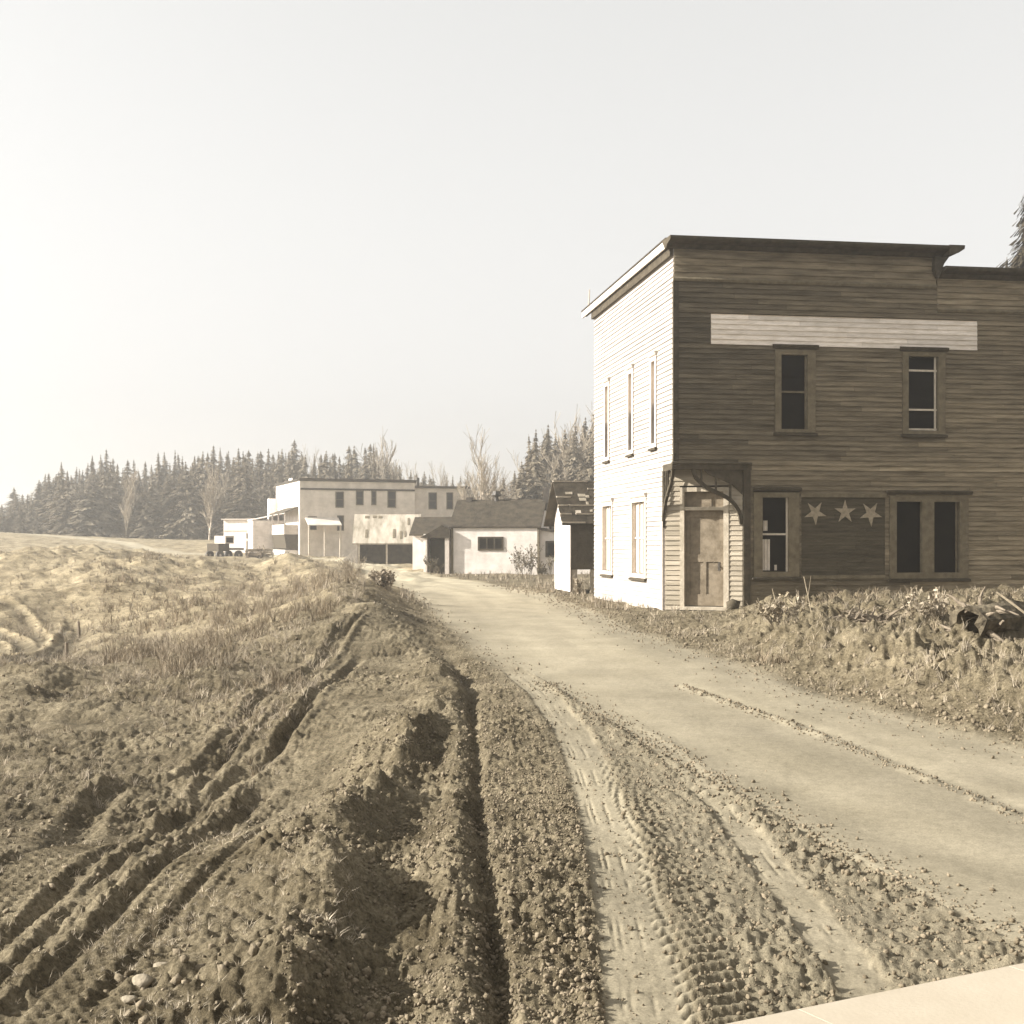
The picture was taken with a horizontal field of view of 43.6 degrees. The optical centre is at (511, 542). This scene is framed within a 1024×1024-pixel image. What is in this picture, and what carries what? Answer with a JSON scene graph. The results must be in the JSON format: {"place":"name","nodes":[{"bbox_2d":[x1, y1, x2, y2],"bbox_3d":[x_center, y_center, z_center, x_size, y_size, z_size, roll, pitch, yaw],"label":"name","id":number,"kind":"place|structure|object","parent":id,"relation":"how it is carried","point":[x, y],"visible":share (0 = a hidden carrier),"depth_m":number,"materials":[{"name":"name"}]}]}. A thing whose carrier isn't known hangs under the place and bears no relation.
{"place":"outdoors","nodes":[
{"label":"outdoors","id":0,"kind":"place"},
{"bbox_2d":[0,664,265,1023],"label":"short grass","id":1,"kind":"structure","parent":0,"point":[71,802],"depth_m":6.26,"materials":[{"name":"plant"}]},
{"bbox_2d":[0,532,1023,1023],"bbox_3d":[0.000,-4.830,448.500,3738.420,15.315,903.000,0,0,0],"label":"ground","id":2,"kind":"structure","parent":0,"point":[334,724],"depth_m":9.19,"materials":[{"name":"soil"}]},
{"bbox_2d":[0,488,21,518],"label":"conifer","id":3,"kind":"object","parent":2,"relation":"on","point":[12,496],"visible":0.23,"depth_m":186.28,"materials":[{"name":"grey plant"}]},
{"bbox_2d":[8,505,31,532],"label":"conifer","id":4,"kind":"object","parent":2,"relation":"on","point":[20,527],"visible":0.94,"depth_m":152.26,"materials":[{"name":"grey plant"}]},
{"bbox_2d":[7,495,39,530],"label":"conifer","id":5,"kind":"object","parent":2,"relation":"on","point":[23,510],"visible":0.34,"depth_m":160.19,"materials":[{"name":"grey plant"}]},
{"bbox_2d":[24,499,43,531],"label":"conifer","id":6,"kind":"object","parent":2,"relation":"on","point":[29,520],"visible":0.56,"depth_m":157.25,"materials":[{"name":"grey plant"}]},
{"bbox_2d":[29,480,43,514],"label":"conifer","id":7,"kind":"object","parent":2,"relation":"on","point":[37,495],"visible":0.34,"depth_m":167.69,"materials":[{"name":"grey plant"}]},
{"bbox_2d":[28,511,45,533],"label":"conifer","id":8,"kind":"object","parent":2,"relation":"on","point":[36,529],"visible":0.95,"depth_m":150.23,"materials":[{"name":"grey plant"}]},
{"bbox_2d":[35,473,55,532],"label":"conifer","id":9,"kind":"object","parent":2,"relation":"on","point":[46,494],"visible":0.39,"depth_m":160.38,"materials":[{"name":"grey plant"}]},
{"bbox_2d":[40,462,76,533],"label":"conifer","id":10,"kind":"object","parent":2,"relation":"on","point":[60,484],"visible":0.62,"depth_m":151.08,"materials":[{"name":"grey plant"}]},
{"bbox_2d":[39,475,93,535],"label":"conifer","id":11,"kind":"object","parent":2,"relation":"on","point":[68,499],"visible":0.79,"depth_m":150.19,"materials":[{"name":"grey plant"}]},
{"bbox_2d":[53,478,124,537],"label":"conifer","id":12,"kind":"object","parent":2,"relation":"on","point":[87,504],"visible":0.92,"depth_m":150.06,"materials":[{"name":"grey plant"}]},
{"bbox_2d":[72,471,136,537],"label":"conifer","id":13,"kind":"object","parent":2,"relation":"on","point":[99,480],"visible":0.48,"depth_m":151.56,"materials":[{"name":"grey plant"}]},
{"bbox_2d":[83,470,129,537],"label":"conifer","id":14,"kind":"object","parent":2,"relation":"on","point":[107,502],"visible":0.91,"depth_m":151.19,"materials":[{"name":"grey plant"}]},
{"bbox_2d":[106,462,133,528],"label":"conifer","id":15,"kind":"object","parent":2,"relation":"on","point":[112,485],"visible":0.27,"depth_m":154.81,"materials":[{"name":"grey plant"}]},
{"bbox_2d":[114,472,138,537],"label":"conifer","id":16,"kind":"object","parent":2,"relation":"on","point":[120,516],"visible":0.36,"depth_m":153.01,"materials":[{"name":"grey plant"}]},
{"bbox_2d":[118,464,141,537],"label":"bare tree","id":17,"kind":"object","parent":2,"relation":"on","point":[127,503],"visible":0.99,"depth_m":149.79,"materials":[{"name":"beige plant"}]},
{"bbox_2d":[132,474,144,527],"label":"conifer","id":18,"kind":"object","parent":2,"relation":"on","point":[139,493],"visible":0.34,"depth_m":157.81,"materials":[{"name":"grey plant"}]},
{"bbox_2d":[119,628,159,659],"bbox_3d":[-5.862,1.601,19.985,0.601,0.518,0.444,0,0,-32],"label":"weed bush","id":19,"kind":"object","parent":2,"relation":"on","point":[147,643],"visible":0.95,"depth_m":19.95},
{"bbox_2d":[132,974,152,987],"bbox_3d":[-1.349,1.599,4.668,0.077,0.046,0.061,0,0,0],"label":"stone","id":20,"kind":"object","parent":2,"relation":"on","point":[142,980],"visible":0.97,"depth_m":4.65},
{"bbox_2d":[121,489,164,538],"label":"conifer","id":21,"kind":"object","parent":2,"relation":"on","point":[143,520],"visible":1,"depth_m":149.77,"materials":[{"name":"grey plant"}]},
{"bbox_2d":[139,476,159,537],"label":"conifer","id":22,"kind":"object","parent":2,"relation":"on","point":[150,493],"visible":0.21,"depth_m":156.40,"materials":[{"name":"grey plant"}]},
{"bbox_2d":[153,462,161,506],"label":"conifer","id":23,"kind":"object","parent":2,"relation":"on","point":[157,486],"visible":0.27,"depth_m":158.86,"materials":[{"name":"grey plant"}]},
{"bbox_2d":[153,453,171,491],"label":"conifer","id":24,"kind":"object","parent":2,"relation":"on","point":[164,469],"visible":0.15,"depth_m":169.69,"materials":[{"name":"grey plant"}]},
{"bbox_2d":[152,632,173,662],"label":"weed bush","id":25,"kind":"object","parent":2,"relation":"on","point":[163,649],"visible":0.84,"depth_m":19.01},
{"bbox_2d":[148,471,181,538],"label":"conifer","id":26,"kind":"object","parent":2,"relation":"on","point":[174,488],"visible":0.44,"depth_m":151.51,"materials":[{"name":"grey plant"}]},
{"bbox_2d":[140,475,190,538],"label":"conifer","id":27,"kind":"object","parent":2,"relation":"on","point":[164,501],"visible":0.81,"depth_m":151.17,"materials":[{"name":"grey plant"}]},
{"bbox_2d":[151,461,214,538],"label":"conifer","id":28,"kind":"object","parent":2,"relation":"on","point":[182,491],"visible":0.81,"depth_m":150.22,"materials":[{"name":"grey plant"}]},
{"bbox_2d":[0,545,369,818],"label":"dry grass","id":29,"kind":"structure","parent":2,"relation":"on","point":[282,711],"depth_m":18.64,"materials":[{"name":"plant"}]},
{"bbox_2d":[167,640,210,661],"bbox_3d":[-4.627,1.600,18.466,0.401,0.448,0.552,0,0,38],"label":"weed bush","id":30,"kind":"object","parent":2,"relation":"on","point":[181,654],"visible":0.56,"depth_m":18.43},
{"bbox_2d":[167,462,218,539],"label":"conifer","id":31,"kind":"object","parent":2,"relation":"on","point":[189,512],"visible":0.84,"depth_m":150.28,"materials":[{"name":"grey plant"}]},
{"bbox_2d":[0,588,409,1023],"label":"bank lumps","id":32,"kind":"object","parent":2,"relation":"on","point":[176,979],"visible":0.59,"depth_m":5.03,"materials":[{"name":"soil"}]},
{"bbox_2d":[194,452,219,538],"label":"conifer","id":33,"kind":"object","parent":2,"relation":"on","point":[200,475],"visible":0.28,"depth_m":155.03,"materials":[{"name":"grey plant"}]},
{"bbox_2d":[199,461,225,539],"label":"bare tree","id":34,"kind":"object","parent":2,"relation":"on","point":[211,502],"visible":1,"depth_m":148.09,"materials":[{"name":"beige plant"}]},
{"bbox_2d":[197,618,228,646],"bbox_3d":[-4.894,1.524,21.006,0.421,0.565,0.482,0,0,22],"label":"weed bush","id":35,"kind":"object","parent":2,"relation":"on","point":[211,632],"visible":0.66,"depth_m":21.02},
{"bbox_2d":[206,606,231,629],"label":"weed bush","id":36,"kind":"object","parent":2,"relation":"on","point":[219,618],"visible":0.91,"depth_m":26.96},
{"bbox_2d":[209,469,236,527],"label":"bare tree","id":37,"kind":"object","parent":2,"relation":"on","point":[220,497],"visible":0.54,"depth_m":152.51,"materials":[{"name":"beige plant"}]},
{"bbox_2d":[80,790,366,1023],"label":"straw","id":38,"kind":"object","parent":2,"relation":"on","point":[248,929],"visible":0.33,"depth_m":5.29,"materials":[{"name":"plant"}]},
{"bbox_2d":[217,454,230,495],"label":"conifer","id":39,"kind":"object","parent":2,"relation":"on","point":[226,463],"visible":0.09,"depth_m":170.72,"materials":[{"name":"grey plant"}]},
{"bbox_2d":[205,536,243,556],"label":"old truck","id":40,"kind":"object","parent":2,"relation":"on","point":[220,545],"visible":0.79,"depth_m":99.58,"materials":[{"name":"paint"}]},
{"bbox_2d":[199,460,267,538],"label":"conifer","id":41,"kind":"object","parent":2,"relation":"on","point":[226,515],"visible":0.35,"depth_m":150.77,"materials":[{"name":"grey plant"}]},
{"bbox_2d":[223,588,249,615],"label":"weed bush","id":42,"kind":"object","parent":2,"relation":"on","point":[242,602],"visible":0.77,"depth_m":29.96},
{"bbox_2d":[220,457,267,533],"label":"conifer","id":43,"kind":"object","parent":2,"relation":"on","point":[245,498],"visible":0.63,"depth_m":149.83,"materials":[{"name":"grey plant"}]},
{"bbox_2d":[221,519,267,552],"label":"white shed","id":44,"kind":"structure","parent":2,"relation":"on","point":[237,529],"depth_m":123.62,"materials":[{"name":"paint"}]},
{"bbox_2d":[245,548,264,557],"bbox_3d":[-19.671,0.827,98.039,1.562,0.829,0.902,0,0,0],"label":"car","id":45,"kind":"object","parent":2,"relation":"on","point":[250,553],"visible":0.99,"depth_m":97.87,"materials":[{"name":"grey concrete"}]},
{"bbox_2d":[248,458,266,515],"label":"conifer","id":46,"kind":"object","parent":2,"relation":"on","point":[251,475],"visible":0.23,"depth_m":153.66,"materials":[{"name":"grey plant"}]},
{"bbox_2d":[254,452,272,485],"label":"conifer","id":47,"kind":"object","parent":2,"relation":"on","point":[260,466],"visible":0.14,"depth_m":170.35,"materials":[{"name":"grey plant"}]},
{"bbox_2d":[261,463,268,515],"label":"conifer","id":48,"kind":"object","parent":2,"relation":"on","point":[265,487],"visible":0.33,"depth_m":160.24,"materials":[{"name":"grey plant"}]},
{"bbox_2d":[256,448,274,496],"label":"conifer","id":49,"kind":"object","parent":2,"relation":"on","point":[268,465],"visible":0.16,"depth_m":166.48,"materials":[{"name":"grey plant"}]},
{"bbox_2d":[251,590,282,616],"bbox_3d":[-5.233,1.266,27.011,0.694,0.662,0.667,0,0,-24],"label":"weed bush","id":50,"kind":"object","parent":2,"relation":"on","point":[266,603],"visible":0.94,"depth_m":26.97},
{"bbox_2d":[263,471,275,514],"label":"conifer","id":51,"kind":"object","parent":2,"relation":"on","point":[271,492],"visible":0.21,"depth_m":158.65,"materials":[{"name":"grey plant"}]},
{"bbox_2d":[263,451,286,513],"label":"conifer","id":52,"kind":"object","parent":2,"relation":"on","point":[278,473],"visible":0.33,"depth_m":160.50,"materials":[{"name":"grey plant"}]},
{"bbox_2d":[280,448,301,479],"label":"conifer","id":53,"kind":"object","parent":2,"relation":"on","point":[291,464],"visible":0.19,"depth_m":164.27,"materials":[{"name":"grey plant"}]},
{"bbox_2d":[295,454,310,477],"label":"conifer","id":54,"kind":"object","parent":2,"relation":"on","point":[304,473],"visible":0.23,"depth_m":155.91,"materials":[{"name":"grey plant"}]},
{"bbox_2d":[335,553,368,575],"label":"bush","id":55,"kind":"object","parent":2,"relation":"on","point":[346,565],"visible":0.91,"depth_m":45.90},
{"bbox_2d":[344,447,362,477],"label":"conifer","id":56,"kind":"object","parent":2,"relation":"on","point":[355,462],"visible":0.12,"depth_m":174.57,"materials":[{"name":"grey plant"}]},
{"bbox_2d":[247,473,469,556],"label":"hotel building","id":57,"kind":"structure","parent":2,"relation":"on","point":[311,516],"depth_m":115.89,"materials":[{"name":"paint"}]},
{"bbox_2d":[335,491,343,507],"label":"window","id":58,"kind":"structure","parent":57,"relation":"in","point":[339,495],"depth_m":115.19,"materials":[{"name":"grey glass"}]},
{"bbox_2d":[387,491,395,507],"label":"window","id":59,"kind":"structure","parent":57,"relation":"in","point":[391,495],"depth_m":116.83,"materials":[{"name":"grey glass"}]},
{"bbox_2d":[357,455,370,478],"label":"conifer","id":60,"kind":"object","parent":2,"relation":"on","point":[365,473],"visible":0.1,"depth_m":152.81,"materials":[{"name":"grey plant"}]},
{"bbox_2d":[351,439,403,479],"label":"bare tree","id":61,"kind":"object","parent":2,"relation":"on","point":[391,464],"visible":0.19,"depth_m":165.79,"materials":[{"name":"beige plant"}]},
{"bbox_2d":[371,429,389,474],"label":"bare tree","id":62,"kind":"object","parent":2,"relation":"on","point":[383,456],"visible":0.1,"depth_m":189.33,"materials":[{"name":"beige plant"}]},
{"bbox_2d":[343,514,420,563],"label":"house","id":63,"kind":"structure","parent":2,"relation":"on","point":[382,538],"depth_m":89.40,"materials":[{"name":"paint"}]},
{"bbox_2d":[374,565,398,590],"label":"bush","id":64,"kind":"object","parent":2,"relation":"on","point":[384,578],"visible":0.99,"depth_m":31.89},
{"bbox_2d":[409,517,451,569],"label":"outbuilding","id":65,"kind":"structure","parent":2,"relation":"on","point":[421,526],"depth_m":71.01,"materials":[{"name":"paint"}]},
{"bbox_2d":[423,556,443,574],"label":"shrub","id":66,"kind":"object","parent":2,"relation":"on","point":[434,565],"visible":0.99,"depth_m":62.10,"materials":[{"name":"brown plant"}]},
{"bbox_2d":[455,424,509,499],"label":"bare tree","id":67,"kind":"object","parent":2,"relation":"on","point":[482,474],"visible":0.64,"depth_m":117.67,"materials":[{"name":"beige plant"}]},
{"bbox_2d":[420,487,589,574],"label":"cabin","id":68,"kind":"object","parent":2,"relation":"on","point":[475,536],"visible":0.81,"depth_m":65.83,"materials":[{"name":"paint"}]},
{"bbox_2d":[478,537,502,549],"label":"window","id":69,"kind":"structure","parent":68,"relation":"in","point":[484,543],"depth_m":65.66,"materials":[{"name":"black glass"}]},
{"bbox_2d":[509,471,532,498],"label":"conifer","id":70,"kind":"object","parent":2,"relation":"on","point":[519,488],"visible":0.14,"depth_m":114.85,"materials":[{"name":"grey plant"}]},
{"bbox_2d":[504,543,541,578],"bbox_3d":[0.564,0.853,58.147,1.824,1.656,1.354,0,0,0],"label":"shrub","id":71,"kind":"object","parent":2,"relation":"on","point":[523,563],"visible":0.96,"depth_m":58.20,"materials":[{"name":"brown plant"}]},
{"bbox_2d":[518,438,554,529],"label":"conifer","id":72,"kind":"object","parent":2,"relation":"on","point":[535,488],"visible":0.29,"depth_m":115.45,"materials":[{"name":"green plant"}]},
{"bbox_2d":[400,569,680,611],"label":"verge grass","id":73,"kind":"structure","parent":2,"relation":"on","point":[412,596],"depth_m":39.71,"materials":[{"name":"plant"}]},
{"bbox_2d":[531,553,554,577],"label":"shrub","id":74,"kind":"object","parent":2,"relation":"on","point":[540,569],"visible":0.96,"depth_m":56.01,"materials":[{"name":"brown plant"}]},
{"bbox_2d":[530,453,559,498],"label":"bare tree","id":75,"kind":"object","parent":2,"relation":"on","point":[542,477],"visible":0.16,"depth_m":116.41,"materials":[{"name":"brown plant"}]},
{"bbox_2d":[527,425,563,490],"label":"conifer","id":76,"kind":"object","parent":2,"relation":"on","point":[547,446],"visible":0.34,"depth_m":128.90,"materials":[{"name":"green plant"}]},
{"bbox_2d":[541,413,580,492],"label":"bare tree","id":77,"kind":"object","parent":2,"relation":"on","point":[563,455],"visible":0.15,"depth_m":121.89,"materials":[{"name":"brown plant"}]},
{"bbox_2d":[544,480,594,593],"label":"shed","id":78,"kind":"structure","parent":2,"relation":"on","point":[569,515],"depth_m":40.89,"materials":[{"name":"shingle"},{"name":"pale paint"},{"name":"weathered wood"}]},
{"bbox_2d":[562,434,584,479],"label":"conifer","id":79,"kind":"object","parent":2,"relation":"on","point":[572,463],"visible":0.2,"depth_m":120.61,"materials":[{"name":"green plant"}]},
{"bbox_2d":[560,410,593,476],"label":"bare tree","id":80,"kind":"object","parent":2,"relation":"on","point":[568,437],"visible":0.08,"depth_m":136.83,"materials":[{"name":"brown plant"}]},
{"bbox_2d":[577,444,593,479],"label":"conifer","id":81,"kind":"object","parent":2,"relation":"on","point":[589,475],"visible":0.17,"depth_m":115.21,"materials":[{"name":"green plant"}]},
{"bbox_2d":[582,424,593,471],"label":"conifer","id":82,"kind":"object","parent":2,"relation":"on","point":[590,440],"visible":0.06,"depth_m":135.06,"materials":[{"name":"green plant"}]},
{"bbox_2d":[280,634,1022,1023],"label":"earth clods","id":83,"kind":"object","parent":2,"relation":"on","point":[502,992],"visible":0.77,"depth_m":5.60,"materials":[{"name":"soil"}]},
{"bbox_2d":[387,583,1023,1023],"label":"loose crumbs","id":84,"kind":"object","parent":2,"relation":"on","point":[819,825],"visible":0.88,"depth_m":8.47,"materials":[{"name":"soil"}]},
{"bbox_2d":[754,590,805,629],"bbox_3d":[4.159,1.036,19.984,0.819,0.694,0.527,0,0,0],"label":"shrub","id":85,"kind":"object","parent":2,"relation":"on","point":[777,611],"visible":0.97,"depth_m":19.91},
{"bbox_2d":[581,235,1023,610],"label":"store building","id":86,"kind":"structure","parent":2,"relation":"on","point":[782,416],"depth_m":29.72,"materials":[{"name":"white paint"}]},
{"bbox_2d":[601,377,610,463],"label":"window","id":87,"kind":"structure","parent":86,"relation":"in","point":[606,382],"depth_m":35.76,"materials":[{"name":"white paint"}]},
{"bbox_2d":[599,497,613,577],"bbox_3d":[2.678,-0.145,35.541,0.220,2.190,1.463,0,0,-9],"label":"window","id":88,"kind":"structure","parent":86,"relation":"in","point":[607,515],"depth_m":35.93,"materials":[{"name":"white paint"}]},
{"bbox_2d":[624,363,634,457],"bbox_3d":[3.081,-3.390,32.913,0.220,2.360,0.720,0,0,-9],"label":"window","id":89,"kind":"structure","parent":86,"relation":"in","point":[630,452],"depth_m":33.08,"materials":[{"name":"white paint"}]},
{"bbox_2d":[628,492,647,581],"bbox_3d":[3.205,-0.145,32.099,0.220,2.190,1.645,0,0,-9],"label":"window","id":90,"kind":"structure","parent":86,"relation":"in","point":[638,513],"depth_m":32.31,"materials":[{"name":"white paint"}]},
{"bbox_2d":[647,350,657,450],"bbox_3d":[3.423,-3.390,30.672,0.220,2.360,0.673,0,0,-9],"label":"window","id":91,"kind":"structure","parent":86,"relation":"in","point":[653,355],"depth_m":30.78,"materials":[{"name":"white paint"}]},
{"bbox_2d":[685,510,722,605],"bbox_3d":[4.462,0.356,29.640,0.910,2.208,0.105,0,0,19],"label":"door","id":92,"kind":"structure","parent":86,"relation":"in","point":[703,528],"depth_m":29.66,"materials":[{"name":"paint"}]},
{"bbox_2d":[752,487,801,579],"bbox_3d":[6.061,-0.215,29.376,1.165,2.137,0.220,0,0,-9],"label":"window","id":93,"kind":"structure","parent":86,"relation":"in","point":[776,514],"depth_m":29.39,"materials":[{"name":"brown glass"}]},
{"bbox_2d":[772,344,818,435],"bbox_3d":[6.504,-3.512,29.443,1.089,2.102,0.220,0,0,-9],"label":"window","id":94,"kind":"structure","parent":86,"relation":"in","point":[795,370],"depth_m":29.47,"materials":[{"name":"brown glass"}]},
{"bbox_2d":[900,346,948,437],"bbox_3d":[9.611,-3.519,29.919,1.188,2.114,0.220,0,0,-9],"label":"window","id":95,"kind":"structure","parent":86,"relation":"in","point":[923,373],"depth_m":29.95,"materials":[{"name":"brown glass"}]},
{"bbox_2d":[886,490,972,581],"bbox_3d":[9.740,-0.160,29.938,2.124,2.135,0.220,0,0,-9],"label":"window","id":96,"kind":"structure","parent":86,"relation":"in","point":[929,535],"depth_m":29.95,"materials":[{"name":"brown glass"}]},
{"bbox_2d":[640,589,1023,740],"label":"bank clods","id":97,"kind":"object","parent":2,"relation":"on","point":[928,689],"visible":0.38,"depth_m":13.60,"materials":[{"name":"soil"}]},
{"bbox_2d":[831,603,906,623],"bbox_3d":[5.215,1.190,19.057,1.163,0.622,0.775,0,0,-20],"label":"root clump","id":98,"kind":"object","parent":2,"relation":"on","point":[861,617],"visible":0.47,"depth_m":18.89,"materials":[{"name":"brown plant"}]},
{"bbox_2d":[743,584,1023,664],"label":"wall brush","id":99,"kind":"object","parent":2,"relation":"on","point":[762,657],"depth_m":21.70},
{"bbox_2d":[897,585,951,620],"bbox_3d":[6.151,0.974,19.034,0.789,0.697,0.460,0,0,12],"label":"shrub","id":100,"kind":"object","parent":2,"relation":"on","point":[939,606],"visible":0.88,"depth_m":18.99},
{"bbox_2d":[938,587,1023,642],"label":"tree stump","id":101,"kind":"object","parent":2,"relation":"on","point":[997,620],"visible":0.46,"depth_m":15.35,"materials":[{"name":"brown wood"}]},
{"bbox_2d":[997,197,1023,267],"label":"conifer","id":102,"kind":"object","parent":2,"relation":"on","point":[1017,260],"visible":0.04,"depth_m":55.01,"materials":[{"name":"green plant"}]},
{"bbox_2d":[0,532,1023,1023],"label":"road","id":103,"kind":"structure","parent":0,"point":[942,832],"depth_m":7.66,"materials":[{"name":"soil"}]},
{"bbox_2d":[0,0,1023,511],"label":"sky","id":104,"kind":"structure","parent":0,"point":[255,226],"materials":[{"name":"white"}]},
{"bbox_2d":[648,585,1023,732],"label":"bank grass","id":105,"kind":"structure","parent":0,"point":[916,675],"depth_m":15.41,"materials":[{"name":"plant"}]},
{"bbox_2d":[727,963,1023,1023],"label":"pavement","id":106,"kind":"structure","parent":0,"point":[994,996],"depth_m":4.06,"materials":[{"name":"concrete"}]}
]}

